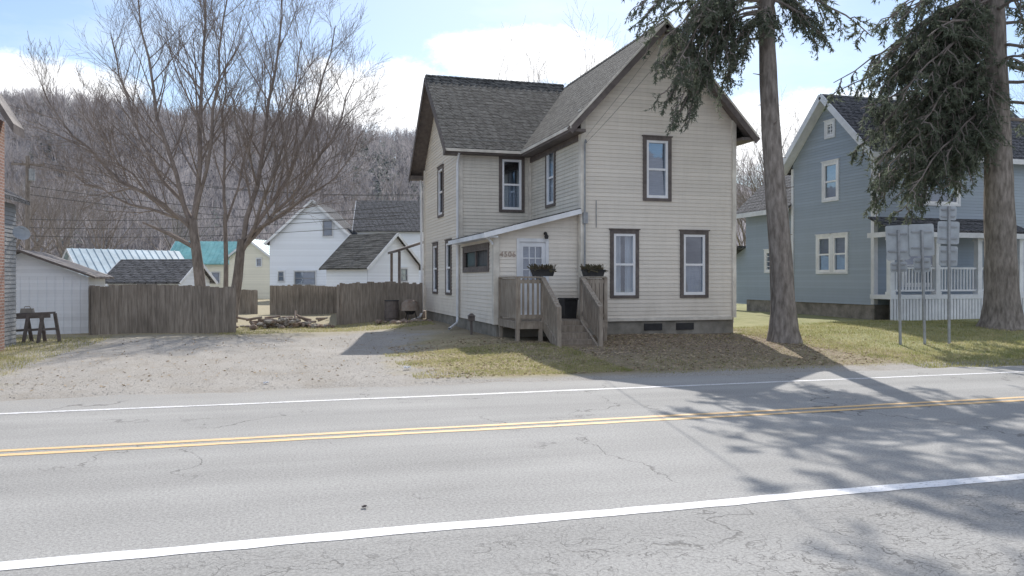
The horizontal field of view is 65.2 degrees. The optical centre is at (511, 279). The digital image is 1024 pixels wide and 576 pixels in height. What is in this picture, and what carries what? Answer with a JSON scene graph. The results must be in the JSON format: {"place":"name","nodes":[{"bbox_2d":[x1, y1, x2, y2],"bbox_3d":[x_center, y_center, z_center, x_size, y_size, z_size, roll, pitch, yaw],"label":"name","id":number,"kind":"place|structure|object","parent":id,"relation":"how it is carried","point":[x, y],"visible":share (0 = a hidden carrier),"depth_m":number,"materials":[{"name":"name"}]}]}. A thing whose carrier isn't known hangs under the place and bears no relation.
{"place":"outdoors","nodes":[
{"label":"outdoors","id":0,"kind":"place"},
{"bbox_2d":[5,116,751,264],"bbox_3d":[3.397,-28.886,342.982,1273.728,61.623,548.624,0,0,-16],"label":"hill","id":1,"kind":"structure","parent":0,"point":[186,163],"depth_m":201.84,"materials":[{"name":"brown plant"}]},
{"bbox_2d":[0,82,763,265],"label":"hillside woodland","id":2,"kind":"object","parent":1,"relation":"on","point":[387,146],"visible":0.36,"depth_m":181.31,"materials":[{"name":"brown plant"}]},
{"bbox_2d":[0,365,1023,575],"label":"road","id":3,"kind":"structure","parent":0,"point":[66,504],"depth_m":7.09,"materials":[{"name":"grey asphalt"}]},
{"bbox_2d":[0,473,1023,569],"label":"road edge line","id":4,"kind":"object","parent":3,"relation":"on","point":[121,555],"visible":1,"depth_m":5.71,"materials":[{"name":"white paint"}]},
{"bbox_2d":[0,399,1023,455],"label":"road centre line","id":5,"kind":"object","parent":3,"relation":"on","point":[105,449],"visible":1,"depth_m":9.28,"materials":[{"name":"yellow paint"}]},
{"bbox_2d":[0,396,1023,451],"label":"road centre line","id":6,"kind":"object","parent":3,"relation":"on","point":[120,444],"visible":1,"depth_m":9.54,"materials":[{"name":"yellow paint"}]},
{"bbox_2d":[0,371,1023,413],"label":"road edge line","id":7,"kind":"object","parent":3,"relation":"on","point":[482,394],"visible":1,"depth_m":12.20,"materials":[{"name":"white paint"}]},
{"bbox_2d":[0,299,1023,400],"bbox_3d":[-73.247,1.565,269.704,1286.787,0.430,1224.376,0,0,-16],"label":"ground","id":8,"kind":"structure","parent":0,"point":[112,347],"depth_m":17.42,"materials":[{"name":"grey gravel"}]},
{"bbox_2d":[0,93,30,350],"bbox_3d":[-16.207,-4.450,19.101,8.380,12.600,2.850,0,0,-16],"label":"brick house","id":9,"kind":"structure","parent":8,"relation":"on","point":[11,232],"depth_m":20.36,"materials":[{"name":"brown paint"}]},
{"bbox_2d":[11,156,44,250],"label":"utility pole","id":10,"kind":"object","parent":8,"relation":"on","point":[29,175],"visible":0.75,"depth_m":47.90,"materials":[{"name":"brown wood"}]},
{"bbox_2d":[14,162,411,194],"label":"utility wire","id":11,"kind":"object","parent":10,"relation":"attached to","point":[221,188],"visible":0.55,"depth_m":53.96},
{"bbox_2d":[30,215,398,228],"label":"utility wire","id":12,"kind":"object","parent":10,"relation":"attached to","point":[211,227],"visible":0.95,"depth_m":46.96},
{"bbox_2d":[31,206,402,220],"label":"utility wire","id":13,"kind":"object","parent":10,"relation":"attached to","point":[211,218],"visible":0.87,"depth_m":46.99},
{"bbox_2d":[42,223,403,237],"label":"utility wire","id":14,"kind":"object","parent":10,"relation":"attached to","point":[247,234],"visible":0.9,"depth_m":46.69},
{"bbox_2d":[30,194,422,219],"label":"utility wire","id":15,"kind":"object","parent":10,"relation":"attached to","point":[237,216],"visible":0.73,"depth_m":54.96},
{"bbox_2d":[30,186,422,212],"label":"utility wire","id":16,"kind":"object","parent":10,"relation":"attached to","point":[199,206],"visible":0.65,"depth_m":52.94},
{"bbox_2d":[44,163,422,195],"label":"utility wire","id":17,"kind":"object","parent":10,"relation":"attached to","point":[261,190],"visible":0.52,"depth_m":55.47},
{"bbox_2d":[16,312,60,342],"bbox_3d":[-13.237,1.322,22.200,1.114,0.874,0.748,0,0,0],"label":"sawhorse table","id":18,"kind":"object","parent":8,"relation":"on","point":[41,329],"visible":0.72,"depth_m":21.96,"materials":[{"name":"brown paint"}]},
{"bbox_2d":[20,306,34,312],"bbox_3d":[-13.450,0.817,22.200,0.320,0.181,0.200,0,0,-16],"label":"tool box","id":19,"kind":"object","parent":18,"relation":"on","point":[27,310],"visible":1,"depth_m":22.12,"materials":[{"name":"grey metal"}]},
{"bbox_2d":[5,153,83,256],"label":"bare tree","id":20,"kind":"object","parent":8,"relation":"on","point":[31,217],"visible":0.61,"depth_m":57.93,"materials":[{"name":"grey plant"}]},
{"bbox_2d":[9,151,112,257],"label":"bare tree","id":21,"kind":"object","parent":8,"relation":"on","point":[60,249],"visible":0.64,"depth_m":65.62,"materials":[{"name":"grey plant"}]},
{"bbox_2d":[16,249,113,334],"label":"garden shed","id":22,"kind":"structure","parent":8,"relation":"on","point":[42,285],"depth_m":25.81,"materials":[{"name":"white painted siding"},{"name":"brown paint trim"},{"name":"grey shingle"}]},
{"bbox_2d":[5,135,125,258],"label":"bare tree","id":23,"kind":"object","parent":8,"relation":"on","point":[42,241],"visible":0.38,"depth_m":74.28,"materials":[{"name":"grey plant"}]},
{"bbox_2d":[89,286,89,334],"bbox_3d":[-13.844,1.012,26.434,0.214,1.675,2.683,0,0,-27],"label":"board fence","id":24,"kind":"object","parent":8,"relation":"on","point":[89,310],"visible":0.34,"depth_m":25.20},
{"bbox_2d":[54,172,176,249],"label":"bare tree","id":25,"kind":"object","parent":8,"relation":"on","point":[100,235],"visible":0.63,"depth_m":80.09,"materials":[{"name":"grey plant"}]},
{"bbox_2d":[59,248,183,285],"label":"metal roof house","id":26,"kind":"structure","parent":8,"relation":"on","point":[105,261],"depth_m":60.06,"materials":[{"name":"white paint"}]},
{"bbox_2d":[0,0,277,285],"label":"bare tree","id":27,"kind":"object","parent":8,"relation":"on","point":[189,221],"visible":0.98,"depth_m":31.59,"materials":[{"name":"grey plant"}]},
{"bbox_2d":[105,259,217,285],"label":"outbuilding","id":28,"kind":"structure","parent":8,"relation":"on","point":[179,272],"depth_m":48.91,"materials":[{"name":"grey"}]},
{"bbox_2d":[90,284,235,334],"bbox_3d":[-11.268,0.984,25.961,4.404,1.731,0.206,0,0,-16],"label":"board fence","id":29,"kind":"object","parent":8,"relation":"on","point":[135,308],"visible":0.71,"depth_m":25.85,"materials":[{"name":"brown wood"}]},
{"bbox_2d":[120,174,236,250],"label":"bare tree","id":30,"kind":"object","parent":8,"relation":"on","point":[180,229],"visible":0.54,"depth_m":92.38,"materials":[{"name":"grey plant"}]},
{"bbox_2d":[170,241,236,287],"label":"teal roof house","id":31,"kind":"structure","parent":8,"relation":"on","point":[213,255],"depth_m":85.71,"materials":[{"name":"yellow"}]},
{"bbox_2d":[166,0,299,286],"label":"bare tree","id":32,"kind":"object","parent":8,"relation":"on","point":[225,241],"visible":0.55,"depth_m":33.21,"materials":[{"name":"grey plant"}]},
{"bbox_2d":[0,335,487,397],"bbox_3d":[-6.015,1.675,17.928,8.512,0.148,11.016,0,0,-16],"label":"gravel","id":33,"kind":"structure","parent":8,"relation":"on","point":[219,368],"depth_m":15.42,"materials":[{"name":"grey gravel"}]},
{"bbox_2d":[223,239,269,298],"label":"yellow cottage","id":34,"kind":"structure","parent":8,"relation":"on","point":[256,272],"depth_m":74.96,"materials":[{"name":"beige wood"}]},
{"bbox_2d":[256,258,261,266],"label":"window","id":35,"kind":"structure","parent":34,"relation":"in","point":[257,259],"depth_m":74.77,"materials":[{"name":"white paint"}]},
{"bbox_2d":[238,289,257,313],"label":"board fence","id":36,"kind":"object","parent":8,"relation":"on","point":[248,303],"visible":0.31,"depth_m":40.54,"materials":[{"name":"brown wood"}]},
{"bbox_2d":[236,310,334,329],"bbox_3d":[-8.186,1.438,28.808,3.498,0.717,2.112,0,0,-16],"label":"rubble pile","id":37,"kind":"object","parent":8,"relation":"on","point":[282,322],"visible":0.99,"depth_m":28.50,"materials":[{"name":"grey stone"}]},
{"bbox_2d":[170,0,406,322],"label":"bare tree","id":38,"kind":"object","parent":8,"relation":"on","point":[244,241],"visible":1,"depth_m":31.93,"materials":[{"name":"grey plant"}]},
{"bbox_2d":[270,284,339,314],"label":"board fence","id":39,"kind":"object","parent":8,"relation":"on","point":[302,300],"visible":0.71,"depth_m":40.04,"materials":[{"name":"brown wood"}]},
{"bbox_2d":[263,199,356,285],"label":"white farmhouse","id":40,"kind":"object","parent":8,"relation":"on","point":[298,258],"visible":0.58,"depth_m":63.96,"materials":[{"name":"grey"}]},
{"bbox_2d":[277,270,284,281],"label":"window","id":41,"kind":"structure","parent":40,"relation":"in","point":[278,271],"depth_m":63.80,"materials":[{"name":"white paint"}]},
{"bbox_2d":[293,270,316,285],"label":"window","id":42,"kind":"structure","parent":40,"relation":"in","point":[295,271],"depth_m":63.89,"materials":[{"name":"white paint"}]},
{"bbox_2d":[322,220,333,236],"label":"window","id":43,"kind":"structure","parent":40,"relation":"in","point":[323,228],"depth_m":63.95,"materials":[{"name":"white paint"}]},
{"bbox_2d":[292,191,380,226],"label":"bare tree","id":44,"kind":"object","parent":8,"relation":"on","point":[344,210],"visible":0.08,"depth_m":94.61,"materials":[{"name":"grey plant"}]},
{"bbox_2d":[337,285,339,324],"bbox_3d":[-7.633,1.015,35.360,0.209,1.670,10.086,0,0,-12],"label":"board fence","id":45,"kind":"object","parent":8,"relation":"on","point":[338,307],"visible":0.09,"depth_m":30.43,"materials":[{"name":"brown wood"}]},
{"bbox_2d":[318,232,420,286],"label":"white garage","id":46,"kind":"structure","parent":8,"relation":"on","point":[360,258],"depth_m":54.65,"materials":[{"name":"wood"}]},
{"bbox_2d":[401,267,408,281],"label":"window","id":47,"kind":"structure","parent":46,"relation":"in","point":[402,268],"depth_m":55.62,"materials":[{"name":"white paint"}]},
{"bbox_2d":[334,154,414,221],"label":"bare tree","id":48,"kind":"object","parent":8,"relation":"on","point":[381,192],"visible":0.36,"depth_m":86.94,"materials":[{"name":"grey plant"}]},
{"bbox_2d":[340,281,422,324],"bbox_3d":[-5.048,0.953,31.111,3.287,1.795,0.211,0,0,-23],"label":"board fence","id":49,"kind":"object","parent":8,"relation":"on","point":[362,302],"visible":0.7,"depth_m":30.88,"materials":[{"name":"brown wood"}]},
{"bbox_2d":[352,200,422,283],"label":"white rear house","id":50,"kind":"structure","parent":8,"relation":"on","point":[408,230],"depth_m":67.43,"materials":[{"name":"grey"}]},
{"bbox_2d":[384,300,398,321],"bbox_3d":[-4.548,1.230,30.236,0.565,0.940,0.580,0,0,-16],"label":"barrel","id":51,"kind":"object","parent":8,"relation":"on","point":[391,310],"visible":0.84,"depth_m":30.00,"materials":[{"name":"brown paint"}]},
{"bbox_2d":[375,318,432,323],"bbox_3d":[-3.696,1.532,29.358,2.537,0.234,1.348,0,0,-16],"label":"scrap heap","id":52,"kind":"object","parent":8,"relation":"on","point":[403,320],"visible":0.76,"depth_m":29.13,"materials":[{"name":"wood"}]},
{"bbox_2d":[400,299,419,319],"bbox_3d":[-3.840,1.193,30.130,0.702,0.925,0.720,0,0,-16],"label":"covered grill","id":53,"kind":"object","parent":8,"relation":"on","point":[409,307],"visible":0.95,"depth_m":29.90,"materials":[{"name":"beige fabric"}]},
{"bbox_2d":[468,313,474,334],"bbox_3d":[-1.140,1.287,22.480,0.220,0.700,0.160,0,0,-16],"label":"marker post","id":54,"kind":"object","parent":8,"relation":"on","point":[471,317],"visible":0.88,"depth_m":22.45,"materials":[{"name":"brown paint"}]},
{"bbox_2d":[0,319,1023,378],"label":"grass","id":55,"kind":"structure","parent":8,"relation":"on","point":[1014,356],"depth_m":18.90,"materials":[{"name":"green plant"}]},
{"bbox_2d":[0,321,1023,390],"bbox_3d":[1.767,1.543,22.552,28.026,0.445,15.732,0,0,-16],"label":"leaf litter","id":56,"kind":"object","parent":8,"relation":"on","point":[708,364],"visible":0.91,"depth_m":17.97,"materials":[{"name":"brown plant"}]},
{"bbox_2d":[490,3,651,86],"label":"bare tree","id":57,"kind":"object","parent":8,"relation":"on","point":[589,67],"visible":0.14,"depth_m":45.62,"materials":[{"name":"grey plant"}]},
{"bbox_2d":[388,19,759,346],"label":"clapboard house","id":58,"kind":"structure","parent":8,"relation":"on","point":[517,178],"depth_m":22.93,"materials":[{"name":"wood"}]},
{"bbox_2d":[431,242,437,293],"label":"window","id":59,"kind":"structure","parent":58,"relation":"in","point":[435,244],"depth_m":29.95,"materials":[{"name":"brown paint"}]},
{"bbox_2d":[437,164,443,217],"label":"window","id":60,"kind":"structure","parent":58,"relation":"in","point":[440,168],"depth_m":29.00,"materials":[{"name":"brown paint"}]},
{"bbox_2d":[444,238,451,294],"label":"window","id":61,"kind":"structure","parent":58,"relation":"in","point":[447,292],"depth_m":27.65,"materials":[{"name":"brown paint"}]},
{"bbox_2d":[461,242,489,272],"bbox_3d":[-1.057,-0.635,23.650,0.165,0.810,3.260,0,0,-16],"label":"window","id":62,"kind":"structure","parent":58,"relation":"in","point":[478,256],"depth_m":23.61,"materials":[{"name":"brown paint"}]},
{"bbox_2d":[499,156,524,212],"bbox_3d":[-0.018,-3.150,26.257,0.930,1.860,0.173,0,0,-16],"label":"window","id":63,"kind":"structure","parent":58,"relation":"in","point":[511,196],"depth_m":26.29,"materials":[{"name":"white glass"}]},
{"bbox_2d":[516,238,548,314],"bbox_3d":[0.551,-0.070,21.843,0.910,2.120,0.210,0,0,-16],"label":"door","id":64,"kind":"structure","parent":58,"relation":"in","point":[528,249],"depth_m":21.84,"materials":[{"name":"white paint"}]},
{"bbox_2d":[527,263,556,275],"bbox_3d":[0.784,-0.257,20.060,0.792,0.325,0.402,0,0,-16],"label":"flower planter","id":65,"kind":"object","parent":58,"relation":"on","point":[541,270],"visible":1,"depth_m":19.98,"materials":[{"name":"black plastic"}]},
{"bbox_2d":[545,152,555,207],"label":"window","id":66,"kind":"structure","parent":58,"relation":"in","point":[548,204],"depth_m":24.66,"materials":[{"name":"brown paint"}]},
{"bbox_2d":[558,298,578,318],"bbox_3d":[1.506,0.753,21.481,0.420,0.547,0.500,0,0,-16],"label":"flower pot","id":67,"kind":"object","parent":58,"relation":"on","point":[568,308],"visible":0.96,"depth_m":21.28,"materials":[{"name":"black plastic"}]},
{"bbox_2d":[580,264,607,275],"bbox_3d":[2.081,-0.258,20.443,0.746,0.325,0.393,0,0,-16],"label":"flower planter","id":68,"kind":"object","parent":58,"relation":"on","point":[591,270],"visible":1,"depth_m":20.37,"materials":[{"name":"black plastic"}]},
{"bbox_2d":[609,228,640,297],"bbox_3d":[3.130,-0.460,22.392,0.930,1.940,0.190,0,0,-16],"label":"window","id":69,"kind":"structure","parent":58,"relation":"in","point":[631,264],"depth_m":22.42,"materials":[{"name":"brown paint"}]},
{"bbox_2d":[588,0,691,133],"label":"utility wire","id":70,"kind":"object","parent":58,"relation":"attached to","point":[645,61],"visible":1,"depth_m":15.04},
{"bbox_2d":[586,0,708,142],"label":"utility wire","id":71,"kind":"object","parent":58,"relation":"attached to","point":[658,61],"visible":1,"depth_m":13.80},
{"bbox_2d":[642,135,672,201],"bbox_3d":[4.099,-3.155,22.662,0.940,1.850,0.165,0,0,-16],"label":"window","id":72,"kind":"structure","parent":58,"relation":"in","point":[657,150],"depth_m":22.71,"materials":[{"name":"glass"}]},
{"bbox_2d":[679,229,709,297],"bbox_3d":[5.221,-0.465,22.993,0.960,1.950,0.173,0,0,-16],"label":"window","id":73,"kind":"structure","parent":58,"relation":"in","point":[694,278],"depth_m":23.03,"materials":[{"name":"brown paint"}]},
{"bbox_2d":[622,0,873,343],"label":"pine tree","id":74,"kind":"object","parent":8,"relation":"on","point":[709,22],"visible":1,"depth_m":20.28,"materials":[{"name":"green plant"}]},
{"bbox_2d":[736,153,790,246],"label":"bare tree","id":75,"kind":"object","parent":8,"relation":"on","point":[738,221],"visible":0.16,"depth_m":59.50,"materials":[{"name":"brown plant"}]},
{"bbox_2d":[736,87,803,227],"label":"bare tree","id":76,"kind":"object","parent":8,"relation":"on","point":[751,175],"visible":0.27,"depth_m":51.19,"materials":[{"name":"brown plant"}]},
{"bbox_2d":[736,105,804,234],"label":"bare tree","id":77,"kind":"object","parent":8,"relation":"on","point":[762,160],"visible":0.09,"depth_m":63.59,"materials":[{"name":"brown plant"}]},
{"bbox_2d":[736,94,1023,320],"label":"blue house","id":78,"kind":"structure","parent":8,"relation":"on","point":[841,265],"depth_m":29.29,"materials":[{"name":"grey"}]},
{"bbox_2d":[763,249,769,272],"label":"window","id":79,"kind":"structure","parent":78,"relation":"in","point":[766,251],"depth_m":34.35,"materials":[{"name":"white paint"}]},
{"bbox_2d":[816,233,830,273],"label":"window","id":80,"kind":"structure","parent":78,"relation":"in","point":[823,241],"depth_m":30.52,"materials":[{"name":"white paint"}]},
{"bbox_2d":[823,118,835,138],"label":"window","id":81,"kind":"structure","parent":78,"relation":"in","point":[831,122],"depth_m":30.04,"materials":[{"name":"white paint"}]},
{"bbox_2d":[820,158,839,202],"bbox_3d":[11.978,-3.725,30.030,0.165,1.550,1.010,0,0,-16],"label":"window","id":82,"kind":"structure","parent":78,"relation":"in","point":[830,168],"depth_m":30.14,"materials":[{"name":"white paint"}]},
{"bbox_2d":[831,232,848,273],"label":"window","id":83,"kind":"structure","parent":78,"relation":"in","point":[839,241],"depth_m":29.65,"materials":[{"name":"white paint"}]},
{"bbox_2d":[901,256,931,286],"bbox_3d":[14.430,-0.540,28.383,1.660,1.580,0.165,0,0,-16],"label":"window","id":84,"kind":"structure","parent":78,"relation":"in","point":[910,261],"depth_m":28.39,"materials":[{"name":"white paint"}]},
{"bbox_2d":[924,181,960,206],"bbox_3d":[15.390,-3.465,28.663,1.660,1.630,0.165,0,0,-16],"label":"window","id":85,"kind":"structure","parent":78,"relation":"in","point":[957,201],"depth_m":28.73,"materials":[{"name":"white paint"}]},
{"bbox_2d":[885,225,909,344],"bbox_3d":[9.661,0.169,20.017,0.620,3.102,0.072,0,0,2],"label":"road sign","id":86,"kind":"object","parent":8,"relation":"on","point":[897,242],"visible":0.98,"depth_m":20.03,"materials":[{"name":"metal"}]},
{"bbox_2d":[908,224,934,343],"bbox_3d":[10.237,0.150,19.976,0.644,3.118,0.076,0,0,0],"label":"road sign","id":87,"kind":"object","parent":8,"relation":"on","point":[921,240],"visible":0.98,"depth_m":19.99,"materials":[{"name":"metal"}]},
{"bbox_2d":[822,0,1023,330],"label":"spruce tree","id":88,"kind":"object","parent":8,"relation":"on","point":[956,51],"visible":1,"depth_m":22.92,"materials":[{"name":"green plant"}]},
{"bbox_2d":[937,206,959,343],"bbox_3d":[10.934,-0.079,20.018,0.556,3.552,0.064,0,0,2],"label":"road sign","id":89,"kind":"object","parent":8,"relation":"on","point":[948,232],"visible":0.99,"depth_m":20.04,"materials":[{"name":"metal"}]},
{"bbox_2d":[1010,85,1023,117],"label":"bare tree","id":90,"kind":"object","parent":8,"relation":"on","point":[1019,105],"visible":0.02,"depth_m":53.51,"materials":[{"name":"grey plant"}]},
{"bbox_2d":[0,0,1023,187],"label":"sky","id":91,"kind":"structure","parent":0,"point":[459,38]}
]}

